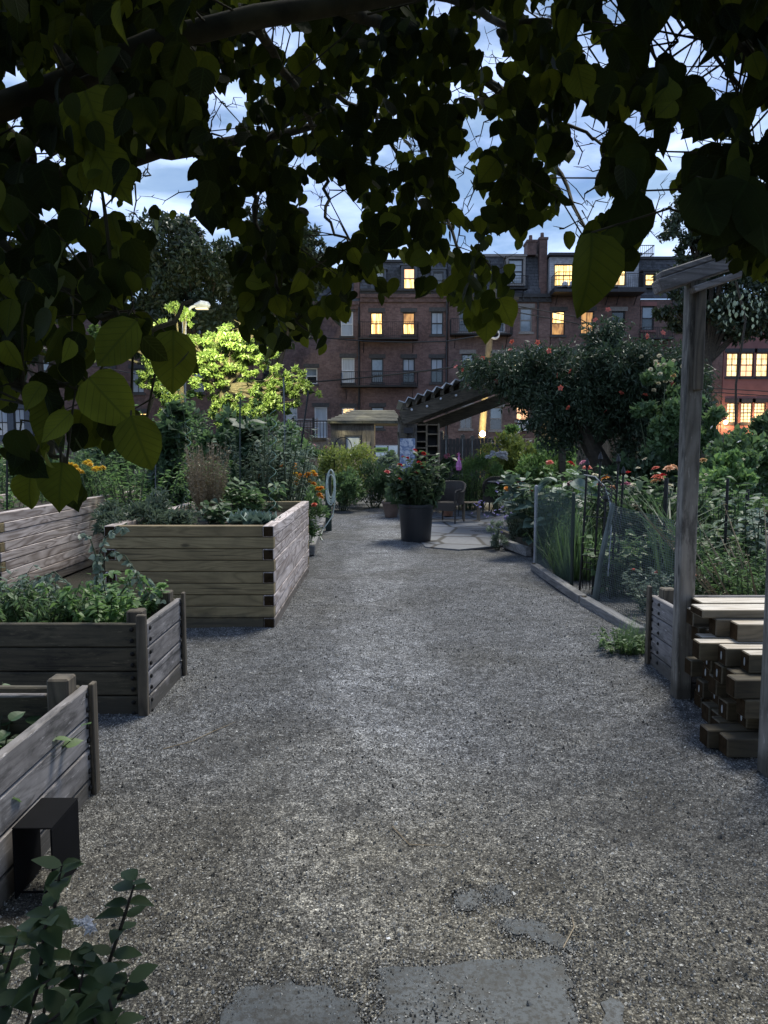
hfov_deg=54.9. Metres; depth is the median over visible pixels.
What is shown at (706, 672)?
stored timber
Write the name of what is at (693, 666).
stored timber
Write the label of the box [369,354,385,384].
window
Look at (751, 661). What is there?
stored timber
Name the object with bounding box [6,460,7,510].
garden stake
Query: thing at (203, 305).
street lamp
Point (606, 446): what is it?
board fence
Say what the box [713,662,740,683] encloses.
stored timber
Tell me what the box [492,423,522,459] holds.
bright shrub
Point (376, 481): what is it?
dark shrub
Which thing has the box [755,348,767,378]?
window
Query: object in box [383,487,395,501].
grass plant
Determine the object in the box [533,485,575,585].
fence
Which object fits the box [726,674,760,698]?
stored timber
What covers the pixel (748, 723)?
stored timber
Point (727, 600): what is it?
stored timber
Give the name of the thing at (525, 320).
window
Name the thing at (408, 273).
window
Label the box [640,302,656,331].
window
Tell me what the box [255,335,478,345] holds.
overhead cable
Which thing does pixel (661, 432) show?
rose bush
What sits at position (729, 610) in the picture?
stored timber
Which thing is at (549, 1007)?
flagstone
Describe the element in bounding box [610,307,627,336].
window
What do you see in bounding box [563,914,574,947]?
fallen twig
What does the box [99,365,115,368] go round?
window
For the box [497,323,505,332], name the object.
window
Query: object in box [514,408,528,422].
window
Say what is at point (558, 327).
window
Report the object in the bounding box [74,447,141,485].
shrub
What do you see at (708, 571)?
seed stalks
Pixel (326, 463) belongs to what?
spirea shrub
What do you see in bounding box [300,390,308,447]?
garden stake
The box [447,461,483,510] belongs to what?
fennel clump
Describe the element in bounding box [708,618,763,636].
stored timber
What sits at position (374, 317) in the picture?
window
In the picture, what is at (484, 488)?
wicker chair
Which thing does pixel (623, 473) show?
iron trellis
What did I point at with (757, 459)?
shrub
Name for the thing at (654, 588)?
bed flowers
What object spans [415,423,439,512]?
open shelf
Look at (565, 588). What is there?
edging timber
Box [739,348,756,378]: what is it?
window
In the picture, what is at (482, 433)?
flood lamp
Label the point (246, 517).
cabbage plant
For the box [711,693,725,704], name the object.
stored timber
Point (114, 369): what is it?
overhead cable
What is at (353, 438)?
window
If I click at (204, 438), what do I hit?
tall vine
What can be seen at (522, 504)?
hosta clump
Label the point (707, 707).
stored timber
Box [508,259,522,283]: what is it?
window
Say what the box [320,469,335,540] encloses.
hose stand
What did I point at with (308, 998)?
flagstone
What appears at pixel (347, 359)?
window
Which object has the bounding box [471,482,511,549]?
trailing plant
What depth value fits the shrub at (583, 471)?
14.39 m
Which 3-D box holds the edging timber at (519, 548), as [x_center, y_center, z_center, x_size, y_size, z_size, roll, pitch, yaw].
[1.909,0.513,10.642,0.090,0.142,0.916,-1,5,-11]
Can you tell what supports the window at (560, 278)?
in the row house at (621, 298)
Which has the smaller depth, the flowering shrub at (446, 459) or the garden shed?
the flowering shrub at (446, 459)
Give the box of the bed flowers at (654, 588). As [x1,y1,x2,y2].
[620,566,725,613]
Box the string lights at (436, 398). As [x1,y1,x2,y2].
[409,387,470,410]
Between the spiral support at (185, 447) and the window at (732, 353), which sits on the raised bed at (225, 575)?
the spiral support at (185, 447)
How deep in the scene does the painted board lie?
16.24 m
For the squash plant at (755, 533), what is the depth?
7.19 m
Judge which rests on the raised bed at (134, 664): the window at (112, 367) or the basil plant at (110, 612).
the basil plant at (110, 612)
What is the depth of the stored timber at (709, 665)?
4.01 m
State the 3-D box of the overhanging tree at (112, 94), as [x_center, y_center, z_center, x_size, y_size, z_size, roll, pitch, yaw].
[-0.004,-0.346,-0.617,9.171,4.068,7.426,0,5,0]
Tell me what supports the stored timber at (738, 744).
on the ground at (74, 579)
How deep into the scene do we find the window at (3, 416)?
46.63 m
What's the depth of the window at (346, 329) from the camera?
47.28 m
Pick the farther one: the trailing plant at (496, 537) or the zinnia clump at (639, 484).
the trailing plant at (496, 537)
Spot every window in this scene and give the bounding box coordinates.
[0,410,7,435]
[14,409,24,429]
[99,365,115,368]
[128,364,145,394]
[135,409,146,414]
[193,365,206,394]
[261,354,268,383]
[285,402,298,424]
[303,364,318,385]
[312,403,328,437]
[339,309,354,337]
[339,354,356,384]
[340,404,356,414]
[345,435,360,449]
[368,308,384,336]
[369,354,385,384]
[369,403,385,430]
[400,354,416,384]
[401,308,416,336]
[403,268,414,287]
[429,307,445,336]
[429,354,444,384]
[433,272,442,283]
[457,306,471,332]
[458,403,473,430]
[460,350,475,366]
[488,404,504,431]
[492,350,507,359]
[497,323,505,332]
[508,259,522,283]
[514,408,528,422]
[518,304,534,333]
[550,307,567,337]
[554,264,571,285]
[579,307,596,335]
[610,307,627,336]
[616,271,625,285]
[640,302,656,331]
[645,274,654,285]
[724,348,739,378]
[725,398,741,424]
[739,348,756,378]
[739,398,752,424]
[753,398,767,417]
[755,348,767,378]
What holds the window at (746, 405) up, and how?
in the row house at (753, 372)
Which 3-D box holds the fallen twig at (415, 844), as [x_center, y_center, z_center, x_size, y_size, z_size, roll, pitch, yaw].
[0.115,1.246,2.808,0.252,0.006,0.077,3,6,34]
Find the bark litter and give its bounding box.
[4,562,759,1017]
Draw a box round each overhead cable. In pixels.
[92,365,136,374]
[236,363,465,381]
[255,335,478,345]
[518,306,767,391]
[518,312,767,395]
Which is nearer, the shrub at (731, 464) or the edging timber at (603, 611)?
the edging timber at (603, 611)
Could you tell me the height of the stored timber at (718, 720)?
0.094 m
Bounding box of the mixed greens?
[640,524,765,591]
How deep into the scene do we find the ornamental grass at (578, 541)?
8.41 m
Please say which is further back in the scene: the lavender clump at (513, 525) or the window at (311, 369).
the window at (311, 369)
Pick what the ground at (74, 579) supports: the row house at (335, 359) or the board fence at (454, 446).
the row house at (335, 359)
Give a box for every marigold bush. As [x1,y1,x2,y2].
[68,459,107,496]
[257,463,331,544]
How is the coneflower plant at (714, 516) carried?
on the ground at (74, 579)
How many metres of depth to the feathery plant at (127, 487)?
9.43 m
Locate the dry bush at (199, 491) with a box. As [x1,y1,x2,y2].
[181,440,230,518]
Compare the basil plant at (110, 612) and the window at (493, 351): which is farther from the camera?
the window at (493, 351)
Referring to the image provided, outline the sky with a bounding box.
[2,0,767,303]
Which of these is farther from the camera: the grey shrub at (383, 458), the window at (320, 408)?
the window at (320, 408)
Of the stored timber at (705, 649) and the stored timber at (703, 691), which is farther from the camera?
the stored timber at (703, 691)
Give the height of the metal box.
0.248 m
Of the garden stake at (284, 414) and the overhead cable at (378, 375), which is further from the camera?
the overhead cable at (378, 375)
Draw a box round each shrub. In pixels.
[0,444,81,491]
[0,856,157,1023]
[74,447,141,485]
[182,402,214,460]
[250,414,310,491]
[276,449,324,499]
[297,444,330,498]
[317,440,377,504]
[323,465,366,510]
[346,457,396,507]
[375,451,398,475]
[439,453,462,480]
[459,450,499,506]
[476,430,538,503]
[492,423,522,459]
[511,437,580,492]
[576,453,596,491]
[594,444,677,507]
[698,393,728,505]
[699,424,767,507]
[699,447,759,530]
[739,409,767,454]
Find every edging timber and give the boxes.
[308,522,323,554]
[320,504,333,525]
[499,529,539,552]
[503,540,531,555]
[531,563,586,602]
[580,595,644,634]
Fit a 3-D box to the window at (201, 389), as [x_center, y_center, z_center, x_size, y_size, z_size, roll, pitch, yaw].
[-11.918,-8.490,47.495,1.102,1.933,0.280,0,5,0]
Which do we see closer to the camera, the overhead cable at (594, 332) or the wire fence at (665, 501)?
the wire fence at (665, 501)
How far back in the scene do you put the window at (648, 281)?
47.10 m
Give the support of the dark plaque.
attached to the garden shelter
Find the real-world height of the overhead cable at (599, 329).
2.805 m
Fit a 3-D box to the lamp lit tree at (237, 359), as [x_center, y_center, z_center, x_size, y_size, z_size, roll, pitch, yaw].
[-4.230,-3.128,22.297,4.786,5.644,2.393,0,5,0]
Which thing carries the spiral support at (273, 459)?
on the raised bed at (225, 575)
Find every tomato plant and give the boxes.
[0,565,62,620]
[32,526,165,607]
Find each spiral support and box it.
[184,419,190,501]
[269,409,276,508]
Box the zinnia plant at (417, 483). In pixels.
[381,449,456,508]
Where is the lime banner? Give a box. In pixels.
[374,446,387,463]
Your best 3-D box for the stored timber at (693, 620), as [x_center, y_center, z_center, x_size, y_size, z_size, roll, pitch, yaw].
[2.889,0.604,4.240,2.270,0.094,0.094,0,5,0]
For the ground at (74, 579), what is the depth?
8.64 m
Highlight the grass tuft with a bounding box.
[608,613,645,655]
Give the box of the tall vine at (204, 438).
[192,405,236,479]
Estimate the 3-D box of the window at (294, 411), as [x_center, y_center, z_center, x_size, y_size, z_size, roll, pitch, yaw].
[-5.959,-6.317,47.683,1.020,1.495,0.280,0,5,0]
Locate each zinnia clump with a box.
[504,460,616,554]
[552,471,661,562]
[600,458,716,572]
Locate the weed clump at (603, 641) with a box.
[592,626,644,654]
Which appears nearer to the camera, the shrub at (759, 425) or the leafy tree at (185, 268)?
the shrub at (759, 425)
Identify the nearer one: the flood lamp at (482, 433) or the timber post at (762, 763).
the timber post at (762, 763)
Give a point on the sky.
(168, 177)
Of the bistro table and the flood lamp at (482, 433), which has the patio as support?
the bistro table
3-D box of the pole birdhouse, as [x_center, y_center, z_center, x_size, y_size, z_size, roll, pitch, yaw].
[1.588,-1.070,18.979,0.140,1.857,0.140,0,5,0]
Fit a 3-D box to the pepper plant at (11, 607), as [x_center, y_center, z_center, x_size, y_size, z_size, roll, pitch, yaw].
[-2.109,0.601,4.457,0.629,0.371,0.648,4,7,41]
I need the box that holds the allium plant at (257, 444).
[255,440,266,511]
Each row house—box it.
[0,324,78,454]
[79,304,252,471]
[252,283,359,449]
[341,260,447,465]
[447,232,551,466]
[547,245,654,462]
[638,256,723,431]
[720,311,767,435]
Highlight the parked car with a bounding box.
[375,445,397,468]
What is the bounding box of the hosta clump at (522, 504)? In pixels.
[494,469,610,557]
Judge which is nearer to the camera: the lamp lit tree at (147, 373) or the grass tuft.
the grass tuft
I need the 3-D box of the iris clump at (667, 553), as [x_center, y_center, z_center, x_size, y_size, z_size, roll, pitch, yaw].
[2.662,0.305,6.875,1.705,1.214,1.129,-4,6,-36]
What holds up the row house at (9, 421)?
on the ground at (74, 579)
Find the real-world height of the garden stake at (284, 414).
1.677 m
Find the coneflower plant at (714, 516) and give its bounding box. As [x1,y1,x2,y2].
[656,458,764,556]
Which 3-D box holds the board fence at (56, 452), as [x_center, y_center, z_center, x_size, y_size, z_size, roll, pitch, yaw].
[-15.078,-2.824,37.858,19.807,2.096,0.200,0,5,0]
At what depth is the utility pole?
26.65 m
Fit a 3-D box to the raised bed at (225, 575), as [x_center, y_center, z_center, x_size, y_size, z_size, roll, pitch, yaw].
[-1.604,0.421,7.518,1.398,0.863,2.853,0,5,0]
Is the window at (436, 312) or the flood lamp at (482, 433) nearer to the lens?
the flood lamp at (482, 433)
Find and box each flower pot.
[381,501,397,517]
[398,503,433,542]
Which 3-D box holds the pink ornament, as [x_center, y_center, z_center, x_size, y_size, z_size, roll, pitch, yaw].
[1.618,-0.590,16.009,0.140,1.414,0.140,0,5,0]
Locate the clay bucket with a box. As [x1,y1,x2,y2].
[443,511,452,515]
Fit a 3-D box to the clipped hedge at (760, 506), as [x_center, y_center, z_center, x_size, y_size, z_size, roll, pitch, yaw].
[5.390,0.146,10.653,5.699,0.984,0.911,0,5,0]
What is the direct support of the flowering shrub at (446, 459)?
on the patio
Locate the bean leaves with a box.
[197,498,237,524]
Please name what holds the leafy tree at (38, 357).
on the ground at (74, 579)
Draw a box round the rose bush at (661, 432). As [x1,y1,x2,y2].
[629,354,703,494]
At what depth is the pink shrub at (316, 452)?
20.79 m
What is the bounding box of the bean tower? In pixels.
[139,398,199,505]
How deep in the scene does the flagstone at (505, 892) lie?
2.47 m
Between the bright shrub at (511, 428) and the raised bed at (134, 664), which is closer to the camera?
the raised bed at (134, 664)
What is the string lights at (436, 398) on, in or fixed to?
hanging from the garden shelter
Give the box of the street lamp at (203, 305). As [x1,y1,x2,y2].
[182,300,210,401]
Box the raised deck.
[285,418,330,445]
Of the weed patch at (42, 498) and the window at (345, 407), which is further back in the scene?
the window at (345, 407)
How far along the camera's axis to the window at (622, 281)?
46.94 m
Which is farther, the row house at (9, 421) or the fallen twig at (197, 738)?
the row house at (9, 421)
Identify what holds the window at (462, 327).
in the row house at (529, 286)
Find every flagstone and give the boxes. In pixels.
[219,979,362,1023]
[375,955,578,1023]
[455,889,481,910]
[490,884,510,902]
[501,917,572,951]
[600,997,623,1023]
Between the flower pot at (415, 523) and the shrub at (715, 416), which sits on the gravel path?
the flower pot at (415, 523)
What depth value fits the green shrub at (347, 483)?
17.48 m
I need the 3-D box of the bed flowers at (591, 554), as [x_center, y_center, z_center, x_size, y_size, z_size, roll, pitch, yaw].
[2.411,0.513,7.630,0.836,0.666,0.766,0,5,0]
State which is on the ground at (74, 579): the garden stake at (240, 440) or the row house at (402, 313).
the row house at (402, 313)
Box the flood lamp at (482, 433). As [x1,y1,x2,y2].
[478,431,484,436]
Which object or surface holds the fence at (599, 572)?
on the ground at (74, 579)
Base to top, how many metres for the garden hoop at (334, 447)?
0.991 m
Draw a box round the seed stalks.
[633,494,767,594]
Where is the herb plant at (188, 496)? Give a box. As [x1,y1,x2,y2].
[177,460,230,515]
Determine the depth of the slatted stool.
14.76 m
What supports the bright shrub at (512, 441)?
on the ground at (74, 579)
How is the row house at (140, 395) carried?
on the ground at (74, 579)
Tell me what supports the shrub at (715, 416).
on the ground at (74, 579)
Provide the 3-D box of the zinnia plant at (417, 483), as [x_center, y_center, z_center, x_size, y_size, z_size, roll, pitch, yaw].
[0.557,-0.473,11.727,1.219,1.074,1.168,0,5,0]
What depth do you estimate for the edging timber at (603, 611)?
6.37 m
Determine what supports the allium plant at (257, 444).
on the raised bed at (225, 575)
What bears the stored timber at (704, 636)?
on the stored timber at (709, 665)
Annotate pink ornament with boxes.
[456,454,461,515]
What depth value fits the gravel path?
3.15 m
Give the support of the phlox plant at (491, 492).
on the patio
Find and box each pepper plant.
[0,576,90,622]
[221,477,288,514]
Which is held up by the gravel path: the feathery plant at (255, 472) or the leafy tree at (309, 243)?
the feathery plant at (255, 472)
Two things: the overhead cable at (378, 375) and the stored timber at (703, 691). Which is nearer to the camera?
the stored timber at (703, 691)
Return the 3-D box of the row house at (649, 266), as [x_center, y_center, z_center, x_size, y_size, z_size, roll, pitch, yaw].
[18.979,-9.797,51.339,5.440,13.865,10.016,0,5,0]
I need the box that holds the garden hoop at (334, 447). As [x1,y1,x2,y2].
[334,437,351,470]
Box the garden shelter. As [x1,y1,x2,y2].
[396,344,585,487]
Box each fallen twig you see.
[163,722,234,748]
[392,826,447,845]
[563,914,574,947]
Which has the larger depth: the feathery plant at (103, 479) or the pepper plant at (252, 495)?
the feathery plant at (103, 479)
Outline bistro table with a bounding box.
[488,481,504,513]
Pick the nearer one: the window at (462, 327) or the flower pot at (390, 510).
the flower pot at (390, 510)
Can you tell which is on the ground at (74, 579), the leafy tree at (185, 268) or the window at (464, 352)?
the leafy tree at (185, 268)
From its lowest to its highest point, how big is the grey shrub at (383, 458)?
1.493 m
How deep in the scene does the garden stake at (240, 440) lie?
8.95 m
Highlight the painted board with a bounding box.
[400,438,414,471]
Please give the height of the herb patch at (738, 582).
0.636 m
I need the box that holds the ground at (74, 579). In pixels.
[19,477,765,597]
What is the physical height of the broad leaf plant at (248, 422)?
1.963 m
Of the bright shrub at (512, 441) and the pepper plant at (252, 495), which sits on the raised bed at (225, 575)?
the pepper plant at (252, 495)
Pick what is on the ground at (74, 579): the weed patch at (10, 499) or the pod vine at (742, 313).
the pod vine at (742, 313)
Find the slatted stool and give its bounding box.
[462,501,479,520]
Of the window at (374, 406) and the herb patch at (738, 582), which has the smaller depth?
the herb patch at (738, 582)
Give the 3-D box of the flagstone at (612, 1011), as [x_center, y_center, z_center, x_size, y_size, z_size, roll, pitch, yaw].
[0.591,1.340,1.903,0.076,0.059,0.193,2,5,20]
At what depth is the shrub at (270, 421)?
17.93 m
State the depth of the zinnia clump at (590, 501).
9.09 m
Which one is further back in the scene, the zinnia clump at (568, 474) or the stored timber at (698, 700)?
the zinnia clump at (568, 474)
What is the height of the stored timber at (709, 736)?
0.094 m
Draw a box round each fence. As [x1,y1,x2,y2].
[0,436,281,475]
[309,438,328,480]
[440,431,511,489]
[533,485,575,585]
[570,434,766,477]
[592,503,675,620]
[641,489,767,524]
[661,478,767,573]
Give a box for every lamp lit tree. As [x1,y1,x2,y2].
[86,300,195,418]
[186,321,322,427]
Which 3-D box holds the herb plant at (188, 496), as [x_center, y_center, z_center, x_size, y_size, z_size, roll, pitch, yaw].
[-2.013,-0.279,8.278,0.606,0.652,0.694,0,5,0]
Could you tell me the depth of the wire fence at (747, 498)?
9.55 m
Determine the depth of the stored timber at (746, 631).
3.87 m
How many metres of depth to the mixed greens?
7.25 m
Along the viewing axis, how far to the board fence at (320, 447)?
30.89 m
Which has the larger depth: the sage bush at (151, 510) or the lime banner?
the lime banner
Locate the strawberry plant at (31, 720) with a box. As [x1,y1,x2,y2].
[0,682,91,756]
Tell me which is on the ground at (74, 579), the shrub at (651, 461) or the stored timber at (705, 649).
the shrub at (651, 461)
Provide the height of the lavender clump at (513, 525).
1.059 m
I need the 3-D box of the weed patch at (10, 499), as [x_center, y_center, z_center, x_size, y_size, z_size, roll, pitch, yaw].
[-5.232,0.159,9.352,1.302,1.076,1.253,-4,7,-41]
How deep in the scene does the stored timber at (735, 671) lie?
3.71 m
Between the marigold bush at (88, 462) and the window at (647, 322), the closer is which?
the marigold bush at (88, 462)
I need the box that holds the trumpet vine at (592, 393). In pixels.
[451,307,724,473]
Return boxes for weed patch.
[0,458,73,503]
[0,487,25,509]
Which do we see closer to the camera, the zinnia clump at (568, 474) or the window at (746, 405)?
the zinnia clump at (568, 474)
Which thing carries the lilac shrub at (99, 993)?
on the gravel path
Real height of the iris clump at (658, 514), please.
1.201 m
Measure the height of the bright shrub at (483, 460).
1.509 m
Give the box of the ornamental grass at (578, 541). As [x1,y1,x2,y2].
[528,485,638,580]
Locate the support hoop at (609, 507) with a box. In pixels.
[584,474,611,575]
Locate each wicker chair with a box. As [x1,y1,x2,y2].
[433,480,465,523]
[482,476,511,513]
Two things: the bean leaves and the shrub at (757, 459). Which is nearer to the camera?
the bean leaves
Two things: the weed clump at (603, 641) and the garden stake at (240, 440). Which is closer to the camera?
the weed clump at (603, 641)
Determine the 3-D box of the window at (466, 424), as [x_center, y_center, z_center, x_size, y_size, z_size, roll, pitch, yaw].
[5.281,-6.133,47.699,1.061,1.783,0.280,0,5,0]
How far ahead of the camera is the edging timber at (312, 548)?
10.90 m
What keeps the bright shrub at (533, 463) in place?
on the ground at (74, 579)
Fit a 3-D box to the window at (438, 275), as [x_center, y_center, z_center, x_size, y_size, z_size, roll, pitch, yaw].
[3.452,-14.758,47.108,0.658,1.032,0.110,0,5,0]
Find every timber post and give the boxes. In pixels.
[651,255,741,698]
[757,535,767,777]
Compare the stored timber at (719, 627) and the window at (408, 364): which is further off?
the window at (408, 364)
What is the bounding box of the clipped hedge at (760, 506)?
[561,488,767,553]
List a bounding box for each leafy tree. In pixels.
[0,238,86,376]
[125,206,253,406]
[211,204,326,441]
[650,177,767,463]
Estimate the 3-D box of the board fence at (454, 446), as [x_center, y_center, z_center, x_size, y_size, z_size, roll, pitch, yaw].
[3.127,-1.701,24.906,2.512,2.092,0.200,0,5,0]
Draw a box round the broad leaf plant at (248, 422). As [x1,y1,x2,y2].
[220,415,295,500]
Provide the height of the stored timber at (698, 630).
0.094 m
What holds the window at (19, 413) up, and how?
in the row house at (9, 421)
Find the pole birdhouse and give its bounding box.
[444,434,447,454]
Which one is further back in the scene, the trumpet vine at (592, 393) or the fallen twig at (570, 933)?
the trumpet vine at (592, 393)
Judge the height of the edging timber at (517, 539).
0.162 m
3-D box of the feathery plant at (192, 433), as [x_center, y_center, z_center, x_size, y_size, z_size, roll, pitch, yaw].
[-2.673,-0.633,10.715,1.755,2.424,1.720,-5,7,-44]
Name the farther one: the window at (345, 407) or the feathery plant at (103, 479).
the window at (345, 407)
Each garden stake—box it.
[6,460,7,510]
[239,397,240,490]
[283,378,285,470]
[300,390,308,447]
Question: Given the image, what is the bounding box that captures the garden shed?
[327,410,398,493]
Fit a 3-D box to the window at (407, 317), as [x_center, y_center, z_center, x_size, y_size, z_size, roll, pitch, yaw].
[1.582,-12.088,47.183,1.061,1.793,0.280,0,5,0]
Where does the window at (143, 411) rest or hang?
in the row house at (140, 395)
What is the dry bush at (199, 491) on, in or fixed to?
on the raised bed at (225, 575)
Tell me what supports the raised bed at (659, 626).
on the gravel path
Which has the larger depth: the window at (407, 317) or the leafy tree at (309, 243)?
the window at (407, 317)
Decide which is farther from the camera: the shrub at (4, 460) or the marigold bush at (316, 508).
the shrub at (4, 460)
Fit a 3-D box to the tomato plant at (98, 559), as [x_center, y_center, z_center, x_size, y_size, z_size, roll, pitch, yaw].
[-1.728,0.346,4.501,0.794,0.536,0.112,0,5,0]
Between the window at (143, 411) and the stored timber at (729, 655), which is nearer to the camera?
the stored timber at (729, 655)
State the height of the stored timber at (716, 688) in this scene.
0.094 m
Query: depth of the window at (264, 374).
47.55 m
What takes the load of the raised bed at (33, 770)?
on the ground at (74, 579)
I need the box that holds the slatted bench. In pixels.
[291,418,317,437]
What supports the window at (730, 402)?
in the row house at (753, 372)
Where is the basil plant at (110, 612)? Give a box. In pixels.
[34,569,169,622]
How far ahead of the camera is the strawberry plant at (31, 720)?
2.96 m
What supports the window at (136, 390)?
in the row house at (140, 395)
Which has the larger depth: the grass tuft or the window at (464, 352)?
the window at (464, 352)
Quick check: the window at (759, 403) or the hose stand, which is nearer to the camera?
the hose stand
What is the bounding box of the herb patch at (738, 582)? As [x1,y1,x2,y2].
[695,543,766,594]
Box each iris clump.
[604,488,750,593]
[624,481,746,584]
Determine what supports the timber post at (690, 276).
on the gravel path
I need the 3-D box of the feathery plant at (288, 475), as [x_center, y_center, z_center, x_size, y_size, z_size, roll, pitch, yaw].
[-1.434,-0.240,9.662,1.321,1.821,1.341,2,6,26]
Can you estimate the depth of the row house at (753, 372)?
47.50 m
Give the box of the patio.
[421,503,505,550]
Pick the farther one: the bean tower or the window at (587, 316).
the window at (587, 316)
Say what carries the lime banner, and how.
on the gravel path
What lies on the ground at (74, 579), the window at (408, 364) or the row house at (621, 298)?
the row house at (621, 298)
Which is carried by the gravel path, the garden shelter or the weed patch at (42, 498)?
the garden shelter
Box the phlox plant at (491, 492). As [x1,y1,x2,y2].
[483,450,507,513]
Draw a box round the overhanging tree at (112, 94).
[0,0,767,512]
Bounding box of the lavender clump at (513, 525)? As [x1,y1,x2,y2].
[494,481,555,542]
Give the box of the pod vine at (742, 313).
[708,281,765,428]
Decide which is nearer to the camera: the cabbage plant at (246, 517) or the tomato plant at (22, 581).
the tomato plant at (22, 581)
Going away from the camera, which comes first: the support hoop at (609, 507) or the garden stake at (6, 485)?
the support hoop at (609, 507)
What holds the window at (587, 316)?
in the row house at (621, 298)
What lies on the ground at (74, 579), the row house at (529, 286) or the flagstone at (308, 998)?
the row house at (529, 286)
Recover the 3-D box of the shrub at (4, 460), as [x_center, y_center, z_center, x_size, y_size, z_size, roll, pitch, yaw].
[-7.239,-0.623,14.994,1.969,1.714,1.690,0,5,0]
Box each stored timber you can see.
[685,657,702,676]
[686,607,708,626]
[690,604,763,617]
[691,598,764,603]
[691,626,708,639]
[692,639,762,660]
[694,689,703,708]
[695,634,731,638]
[696,678,710,698]
[699,724,758,747]
[701,702,718,723]
[702,662,712,681]
[704,660,717,670]
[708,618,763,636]
[708,674,728,695]
[710,709,719,723]
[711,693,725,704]
[711,716,739,723]
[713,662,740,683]
[718,644,762,666]
[718,697,737,720]
[719,732,758,757]
[726,668,760,675]
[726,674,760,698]
[730,621,763,641]
[736,699,759,718]
[737,714,758,728]
[741,650,761,672]
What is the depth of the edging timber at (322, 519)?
14.20 m
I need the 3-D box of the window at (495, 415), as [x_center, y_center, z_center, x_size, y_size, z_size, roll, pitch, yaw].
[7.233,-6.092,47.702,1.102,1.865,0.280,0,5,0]
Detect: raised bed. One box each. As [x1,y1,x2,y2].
[0,486,140,592]
[0,590,186,715]
[0,674,99,907]
[104,501,308,627]
[645,585,764,697]
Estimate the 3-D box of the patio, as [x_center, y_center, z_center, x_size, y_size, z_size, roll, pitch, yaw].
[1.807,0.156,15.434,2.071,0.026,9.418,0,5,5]
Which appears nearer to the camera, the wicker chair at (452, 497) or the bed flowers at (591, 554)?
the bed flowers at (591, 554)
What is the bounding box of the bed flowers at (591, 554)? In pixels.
[579,529,657,596]
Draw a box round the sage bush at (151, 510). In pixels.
[89,486,206,537]
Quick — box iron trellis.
[579,452,625,600]
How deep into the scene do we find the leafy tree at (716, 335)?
29.00 m
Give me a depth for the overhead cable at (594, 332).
28.46 m
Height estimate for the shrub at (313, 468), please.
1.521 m
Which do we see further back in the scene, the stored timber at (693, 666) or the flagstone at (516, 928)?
the stored timber at (693, 666)
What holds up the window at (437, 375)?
in the row house at (402, 313)
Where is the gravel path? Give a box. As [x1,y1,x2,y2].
[0,492,767,1023]
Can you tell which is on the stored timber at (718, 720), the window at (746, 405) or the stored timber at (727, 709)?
the stored timber at (727, 709)
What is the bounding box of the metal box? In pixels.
[12,798,79,898]
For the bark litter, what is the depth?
3.17 m
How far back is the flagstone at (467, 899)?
2.44 m
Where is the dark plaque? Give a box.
[404,428,412,432]
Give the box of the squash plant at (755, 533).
[710,492,767,574]
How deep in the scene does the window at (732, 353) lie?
47.47 m
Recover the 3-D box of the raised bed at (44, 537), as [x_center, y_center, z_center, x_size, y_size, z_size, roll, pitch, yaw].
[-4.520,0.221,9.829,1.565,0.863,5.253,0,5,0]
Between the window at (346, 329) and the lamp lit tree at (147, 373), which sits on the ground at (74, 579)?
the lamp lit tree at (147, 373)
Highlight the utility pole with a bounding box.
[478,289,518,457]
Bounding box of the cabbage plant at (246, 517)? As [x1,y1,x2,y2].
[225,508,282,524]
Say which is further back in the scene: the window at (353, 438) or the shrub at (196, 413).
the window at (353, 438)
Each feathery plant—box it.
[62,439,149,511]
[89,447,193,508]
[135,384,263,502]
[212,423,319,500]
[215,412,311,500]
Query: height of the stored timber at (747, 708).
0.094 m

